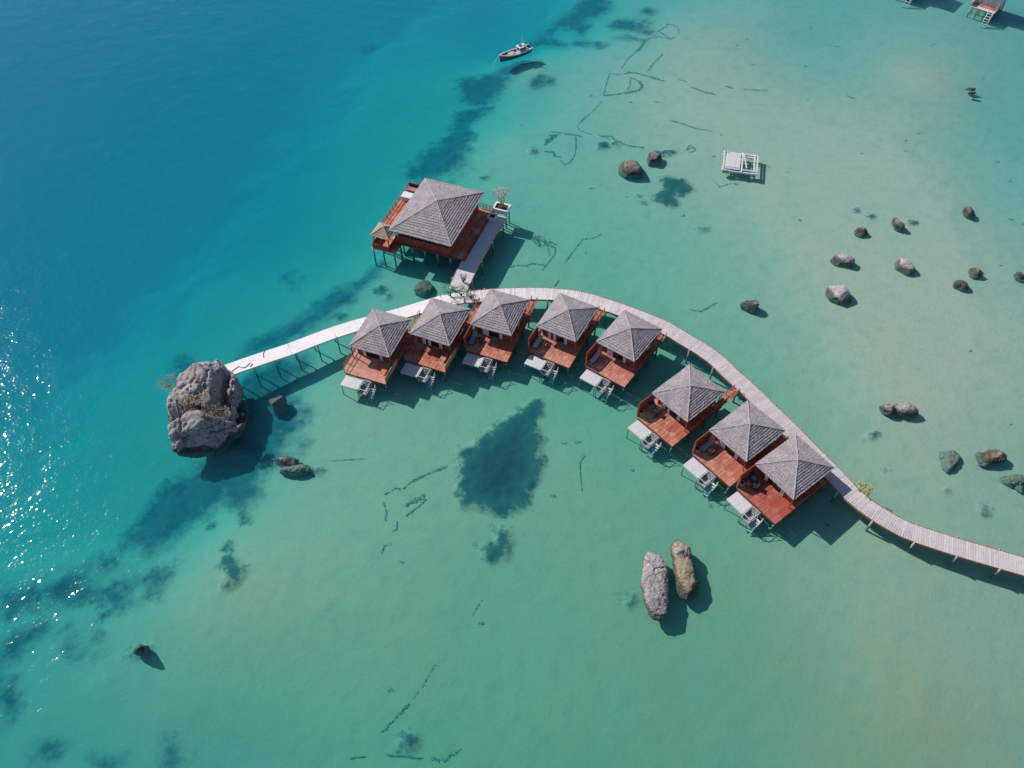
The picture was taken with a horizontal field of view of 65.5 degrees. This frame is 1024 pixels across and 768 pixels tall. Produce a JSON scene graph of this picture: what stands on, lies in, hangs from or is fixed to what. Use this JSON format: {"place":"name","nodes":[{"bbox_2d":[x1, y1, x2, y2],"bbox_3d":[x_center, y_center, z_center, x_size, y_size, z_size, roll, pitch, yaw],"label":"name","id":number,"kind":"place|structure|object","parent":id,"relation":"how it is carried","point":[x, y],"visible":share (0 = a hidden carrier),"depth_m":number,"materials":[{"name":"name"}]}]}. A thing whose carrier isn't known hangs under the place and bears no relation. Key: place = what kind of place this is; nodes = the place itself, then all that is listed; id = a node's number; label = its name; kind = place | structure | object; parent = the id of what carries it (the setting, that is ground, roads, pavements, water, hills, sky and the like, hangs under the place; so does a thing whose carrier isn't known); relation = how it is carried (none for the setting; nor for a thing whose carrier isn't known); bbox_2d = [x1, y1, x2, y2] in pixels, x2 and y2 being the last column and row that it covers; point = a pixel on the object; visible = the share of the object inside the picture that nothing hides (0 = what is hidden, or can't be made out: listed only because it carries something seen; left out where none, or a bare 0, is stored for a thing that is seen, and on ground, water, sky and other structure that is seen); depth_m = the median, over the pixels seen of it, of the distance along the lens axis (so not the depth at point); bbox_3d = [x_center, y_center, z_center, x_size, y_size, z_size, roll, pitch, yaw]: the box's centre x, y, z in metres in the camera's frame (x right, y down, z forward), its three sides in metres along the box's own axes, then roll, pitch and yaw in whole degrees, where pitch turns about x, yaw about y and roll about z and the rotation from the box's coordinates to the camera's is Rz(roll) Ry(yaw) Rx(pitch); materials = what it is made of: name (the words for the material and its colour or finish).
{"place":"outdoors","nodes":[
{"label":"outdoors","id":0,"kind":"place"},
{"bbox_2d":[0,0,1023,767],"bbox_3d":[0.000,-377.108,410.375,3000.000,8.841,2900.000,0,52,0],"label":"seabed","id":1,"kind":"structure","parent":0,"point":[184,184],"depth_m":110.57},
{"bbox_2d":[640,551,668,620],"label":"rock","id":2,"kind":"object","parent":1,"relation":"in","point":[654,583],"visible":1,"depth_m":89.48,"materials":[{"name":"stone"}]},
{"bbox_2d":[647,151,661,166],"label":"rock","id":3,"kind":"object","parent":1,"relation":"in","point":[654,158],"visible":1,"depth_m":139.19,"materials":[{"name":"grey stone"}]},
{"bbox_2d":[331,24,1022,761],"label":"seaweed","id":4,"kind":"object","parent":1,"relation":"on","point":[555,284],"visible":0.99,"depth_m":124.38,"materials":[{"name":"green plant"}]},
{"bbox_2d":[830,253,854,267],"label":"rock","id":5,"kind":"object","parent":1,"relation":"in","point":[845,260],"visible":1,"depth_m":123.03,"materials":[{"name":"grey stone"}]},
{"bbox_2d":[891,218,904,231],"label":"rock","id":6,"kind":"object","parent":1,"relation":"in","point":[898,225],"visible":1,"depth_m":128.13,"materials":[{"name":"grey stone"}]},
{"bbox_3d":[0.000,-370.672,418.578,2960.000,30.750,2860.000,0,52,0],"label":"sea","id":7,"kind":"structure","parent":0,"visible":0},
{"bbox_2d":[133,644,149,655],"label":"rock","id":8,"kind":"object","parent":7,"relation":"in","point":[141,650],"visible":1,"depth_m":86.44,"materials":[{"name":"grey stone"}]},
{"bbox_2d":[166,359,246,457],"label":"boulder","id":9,"kind":"object","parent":7,"relation":"in","point":[195,431],"visible":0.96,"depth_m":102.65,"materials":[{"name":"stone"}]},
{"bbox_2d":[157,370,176,390],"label":"scrub","id":10,"kind":"object","parent":9,"relation":"on","point":[170,386],"visible":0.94,"depth_m":106.13,"materials":[{"name":"green plant"}]},
{"bbox_2d":[178,393,196,407],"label":"scrub","id":11,"kind":"object","parent":9,"relation":"on","point":[189,399],"visible":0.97,"depth_m":101.72,"materials":[{"name":"green plant"}]},
{"bbox_2d":[192,389,209,405],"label":"scrub","id":12,"kind":"object","parent":9,"relation":"on","point":[205,393],"visible":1,"depth_m":100.73,"materials":[{"name":"green plant"}]},
{"bbox_2d":[201,400,222,416],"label":"scrub","id":13,"kind":"object","parent":9,"relation":"on","point":[211,409],"visible":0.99,"depth_m":101.10,"materials":[{"name":"green plant"}]},
{"bbox_2d":[214,405,231,419],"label":"scrub","id":14,"kind":"object","parent":9,"relation":"on","point":[221,413],"visible":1,"depth_m":101.23,"materials":[{"name":"green plant"}]},
{"bbox_2d":[269,395,287,415],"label":"rock","id":15,"kind":"object","parent":7,"relation":"in","point":[278,405],"visible":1,"depth_m":106.86,"materials":[{"name":"grey stone"}]},
{"bbox_2d":[276,456,298,467],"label":"rock","id":16,"kind":"object","parent":7,"relation":"in","point":[281,462],"visible":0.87,"depth_m":100.73,"materials":[{"name":"grey stone"}]},
{"bbox_2d":[280,458,311,477],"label":"rock","id":17,"kind":"object","parent":7,"relation":"in","point":[293,471],"visible":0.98,"depth_m":100.42,"materials":[{"name":"grey stone"}]},
{"bbox_2d":[225,292,473,386],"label":"pier","id":18,"kind":"structure","parent":7,"relation":"on","point":[310,341],"depth_m":111.65,"materials":[{"name":"concrete"}]},
{"bbox_2d":[441,283,455,295],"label":"bush","id":19,"kind":"object","parent":18,"relation":"on","point":[452,287],"visible":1,"depth_m":115.79,"materials":[{"name":"green plant"}]},
{"bbox_2d":[450,282,468,295],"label":"bush","id":20,"kind":"object","parent":18,"relation":"on","point":[460,292],"visible":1,"depth_m":115.64,"materials":[{"name":"grey plant"}]},
{"bbox_2d":[465,288,476,298],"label":"bush","id":21,"kind":"object","parent":18,"relation":"on","point":[471,296],"visible":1,"depth_m":115.70,"materials":[{"name":"grey plant"}]},
{"bbox_2d":[340,308,420,402],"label":"water bungalow","id":22,"kind":"object","parent":7,"relation":"on","point":[379,338],"visible":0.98,"depth_m":108.44,"materials":[{"name":"brown wood"}]},
{"bbox_2d":[366,352,383,359],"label":"glass door","id":23,"kind":"structure","parent":22,"relation":"in","point":[369,354],"depth_m":109.48,"materials":[{"name":"black glass"}]},
{"bbox_2d":[370,222,405,267],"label":"kiosk","id":24,"kind":"object","parent":7,"relation":"on","point":[384,241],"visible":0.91,"depth_m":123.06,"materials":[{"name":"brown wood"}]},
{"bbox_2d":[414,280,434,297],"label":"rock","id":25,"kind":"object","parent":7,"relation":"in","point":[424,288],"visible":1,"depth_m":120.45,"materials":[{"name":"grey stone"}]},
{"bbox_2d":[380,178,493,270],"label":"pavilion","id":26,"kind":"structure","parent":7,"relation":"on","point":[448,220],"depth_m":122.71,"materials":[{"name":"grey wood"}]},
{"bbox_2d":[401,191,413,201],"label":"counter","id":27,"kind":"object","parent":26,"relation":"on","point":[406,196],"visible":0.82,"depth_m":129.30,"materials":[{"name":"white paint"}]},
{"bbox_2d":[407,182,418,192],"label":"bench","id":28,"kind":"object","parent":26,"relation":"on","point":[412,187],"visible":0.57,"depth_m":131.03,"materials":[{"name":"pink wood"}]},
{"bbox_2d":[400,297,480,390],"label":"water bungalow","id":29,"kind":"object","parent":7,"relation":"on","point":[438,326],"visible":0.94,"depth_m":109.76,"materials":[{"name":"brown wood"}]},
{"bbox_2d":[426,339,442,347],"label":"glass door","id":30,"kind":"structure","parent":29,"relation":"in","point":[432,343],"depth_m":110.69,"materials":[{"name":"black glass"}]},
{"bbox_2d":[448,215,505,291],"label":"footbridge","id":31,"kind":"object","parent":7,"relation":"on","point":[468,267],"visible":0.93,"depth_m":122.20,"materials":[{"name":"grey wood"}]},
{"bbox_2d":[487,213,497,221],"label":"planter","id":32,"kind":"object","parent":31,"relation":"on","point":[492,216],"visible":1,"depth_m":127.01,"materials":[{"name":"white paint"}]},
{"bbox_2d":[462,289,536,380],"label":"water bungalow","id":33,"kind":"object","parent":7,"relation":"on","point":[503,318],"visible":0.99,"depth_m":110.82,"materials":[{"name":"brown wood"}]},
{"bbox_2d":[468,331,477,345],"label":"sun lounger","id":34,"kind":"object","parent":33,"relation":"on","point":[473,338],"visible":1,"depth_m":111.39,"materials":[{"name":"wicker"}]},
{"bbox_2d":[489,331,502,337],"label":"glass door","id":35,"kind":"structure","parent":33,"relation":"in","point":[491,333],"depth_m":111.75,"materials":[{"name":"black glass"}]},
{"bbox_2d":[492,201,510,228],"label":"tree planter","id":36,"kind":"object","parent":7,"relation":"on","point":[505,209],"visible":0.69,"depth_m":128.26,"materials":[{"name":"white paint"}]},
{"bbox_2d":[489,186,510,207],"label":"tree","id":37,"kind":"object","parent":36,"relation":"in","point":[502,198],"visible":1,"depth_m":126.34,"materials":[{"name":"grey plant"}]},
{"bbox_2d":[492,40,532,66],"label":"fishing boat","id":38,"kind":"object","parent":7,"relation":"on","point":[521,49],"visible":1,"depth_m":159.46,"materials":[{"name":"white paint"}]},
{"bbox_2d":[524,293,604,385],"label":"water bungalow","id":39,"kind":"object","parent":7,"relation":"on","point":[565,321],"visible":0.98,"depth_m":110.31,"materials":[{"name":"brown wood"}]},
{"bbox_2d":[532,335,542,349],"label":"sun lounger","id":40,"kind":"object","parent":39,"relation":"on","point":[537,342],"visible":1,"depth_m":110.94,"materials":[{"name":"wicker"}]},
{"bbox_2d":[551,333,567,342],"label":"glass door","id":41,"kind":"structure","parent":39,"relation":"in","point":[558,338],"depth_m":111.23,"materials":[{"name":"glass"}]},
{"bbox_2d":[579,310,666,402],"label":"water bungalow","id":42,"kind":"object","parent":7,"relation":"on","point":[625,339],"visible":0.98,"depth_m":108.33,"materials":[{"name":"brown wood"}]},
{"bbox_2d":[589,350,601,362],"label":"sun lounger","id":43,"kind":"object","parent":42,"relation":"on","point":[594,358],"visible":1,"depth_m":109.23,"materials":[{"name":"wicker"}]},
{"bbox_2d":[613,351,626,360],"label":"glass door","id":44,"kind":"structure","parent":42,"relation":"in","point":[616,355],"depth_m":109.23,"materials":[{"name":"black glass"}]},
{"bbox_2d":[618,160,642,178],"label":"rock","id":45,"kind":"object","parent":7,"relation":"in","point":[631,169],"visible":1,"depth_m":136.91,"materials":[{"name":"grey stone"}]},
{"bbox_2d":[626,364,740,458],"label":"water bungalow","id":46,"kind":"object","parent":7,"relation":"on","point":[687,395],"visible":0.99,"depth_m":102.54,"materials":[{"name":"brown wood"}]},
{"bbox_2d":[639,409,644,415],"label":"planter","id":47,"kind":"object","parent":46,"relation":"on","point":[641,412],"visible":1,"depth_m":103.53,"materials":[{"name":"brown ceramic"}]},
{"bbox_2d":[649,400,655,408],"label":"armchair","id":48,"kind":"object","parent":46,"relation":"on","point":[652,404],"visible":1,"depth_m":104.16,"materials":[{"name":"wicker"}]},
{"bbox_2d":[665,406,680,418],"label":"glass door","id":49,"kind":"structure","parent":46,"relation":"in","point":[671,412],"depth_m":103.48,"materials":[{"name":"black glass"}]},
{"bbox_2d":[670,539,698,600],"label":"rock","id":50,"kind":"object","parent":7,"relation":"in","point":[686,581],"visible":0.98,"depth_m":90.78,"materials":[{"name":"beige stone"}]},
{"bbox_2d":[675,547,683,554],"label":"rock","id":51,"kind":"object","parent":50,"relation":"on","point":[678,550],"visible":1,"depth_m":91.91,"materials":[{"name":"white stone"}]},
{"bbox_2d":[681,400,788,497],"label":"water bungalow","id":52,"kind":"object","parent":7,"relation":"on","point":[743,434],"visible":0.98,"depth_m":98.84,"materials":[{"name":"brown wood"}]},
{"bbox_2d":[695,445,700,452],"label":"planter","id":53,"kind":"object","parent":52,"relation":"on","point":[697,449],"visible":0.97,"depth_m":99.99,"materials":[{"name":"brown ceramic"}]},
{"bbox_2d":[700,438,714,452],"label":"sun lounger","id":54,"kind":"object","parent":52,"relation":"on","point":[708,444],"visible":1,"depth_m":100.30,"materials":[{"name":"wicker"}]},
{"bbox_2d":[725,446,738,458],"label":"glass door","id":55,"kind":"structure","parent":52,"relation":"in","point":[726,447],"depth_m":99.83,"materials":[{"name":"black glass"}]},
{"bbox_2d":[721,147,759,176],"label":"raft","id":56,"kind":"object","parent":7,"relation":"on","point":[737,160],"visible":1,"depth_m":137.32,"materials":[{"name":"white paint"}]},
{"bbox_2d":[469,286,1023,579],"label":"boardwalk","id":57,"kind":"structure","parent":7,"relation":"on","point":[977,553],"depth_m":101.37,"materials":[{"name":"grey wood"}]},
{"bbox_2d":[740,300,758,313],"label":"rock","id":58,"kind":"object","parent":7,"relation":"in","point":[750,307],"visible":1,"depth_m":117.53,"materials":[{"name":"stone"}]},
{"bbox_2d":[723,434,834,534],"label":"water bungalow","id":59,"kind":"object","parent":7,"relation":"on","point":[793,470],"visible":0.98,"depth_m":95.67,"materials":[{"name":"brown wood"}]},
{"bbox_2d":[739,480,744,486],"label":"planter","id":60,"kind":"object","parent":59,"relation":"on","point":[742,483],"visible":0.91,"depth_m":96.93,"materials":[{"name":"brown ceramic"}]},
{"bbox_2d":[749,472,756,481],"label":"armchair","id":61,"kind":"object","parent":59,"relation":"on","point":[752,477],"visible":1,"depth_m":97.33,"materials":[{"name":"wicker"}]},
{"bbox_2d":[752,482,759,489],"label":"armchair","id":62,"kind":"object","parent":59,"relation":"on","point":[755,485],"visible":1,"depth_m":96.69,"materials":[{"name":"wicker"}]},
{"bbox_2d":[768,478,784,494],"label":"glass door","id":63,"kind":"structure","parent":59,"relation":"in","point":[770,481],"depth_m":96.76,"materials":[{"name":"black glass"}]},
{"bbox_2d":[825,285,851,306],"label":"rock","id":64,"kind":"object","parent":7,"relation":"in","point":[839,295],"visible":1,"depth_m":118.19,"materials":[{"name":"grey stone"}]},
{"bbox_2d":[854,226,867,237],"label":"rock","id":65,"kind":"object","parent":7,"relation":"in","point":[861,232],"visible":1,"depth_m":127.51,"materials":[{"name":"stone"}]},
{"bbox_2d":[856,482,874,500],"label":"bush","id":66,"kind":"object","parent":7,"relation":"in","point":[866,491],"visible":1,"depth_m":96.41,"materials":[{"name":"yellow plant"}]},
{"bbox_2d":[879,402,918,418],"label":"rock","id":67,"kind":"object","parent":7,"relation":"in","point":[905,410],"visible":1,"depth_m":105.23,"materials":[{"name":"stone"}]},
{"bbox_2d":[895,257,914,275],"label":"rock","id":68,"kind":"object","parent":7,"relation":"in","point":[905,267],"visible":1,"depth_m":122.16,"materials":[{"name":"grey stone"}]},
{"bbox_2d":[896,0,915,8],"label":"white bungalow","id":69,"kind":"object","parent":7,"relation":"on","point":[906,4],"visible":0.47,"depth_m":174.24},
{"bbox_2d":[939,450,959,473],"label":"rock","id":70,"kind":"object","parent":7,"relation":"in","point":[949,460],"visible":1,"depth_m":101.15,"materials":[{"name":"grey stone"}]},
{"bbox_2d":[953,280,968,292],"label":"rock","id":71,"kind":"object","parent":7,"relation":"in","point":[961,286],"visible":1,"depth_m":119.99,"materials":[{"name":"stone"}]},
{"bbox_2d":[962,206,975,219],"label":"rock","id":72,"kind":"object","parent":7,"relation":"in","point":[968,212],"visible":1,"depth_m":130.38,"materials":[{"name":"grey stone"}]},
{"bbox_2d":[965,87,975,90],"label":"rock","id":73,"kind":"object","parent":7,"relation":"in","point":[970,89],"visible":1,"depth_m":152.48,"materials":[{"name":"stone"}]},
{"bbox_2d":[968,267,983,279],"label":"rock","id":74,"kind":"object","parent":7,"relation":"in","point":[975,273],"visible":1,"depth_m":121.72,"materials":[{"name":"stone"}]},
{"bbox_2d":[966,0,1006,28],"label":"white bungalow","id":75,"kind":"object","parent":7,"relation":"on","point":[992,6],"visible":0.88,"depth_m":169.51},
{"bbox_2d":[975,449,1006,467],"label":"rock","id":76,"kind":"object","parent":7,"relation":"in","point":[990,458],"visible":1,"depth_m":100.91,"materials":[{"name":"brown stone"}]},
{"bbox_2d":[999,474,1023,492],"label":"rock","id":77,"kind":"object","parent":7,"relation":"in","point":[1016,481],"visible":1,"depth_m":99.31,"materials":[{"name":"grey stone"}]},
{"bbox_2d":[1013,272,1023,282],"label":"rock","id":78,"kind":"object","parent":7,"relation":"in","point":[1018,276],"visible":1,"depth_m":121.58,"materials":[{"name":"grey stone"}]}
]}

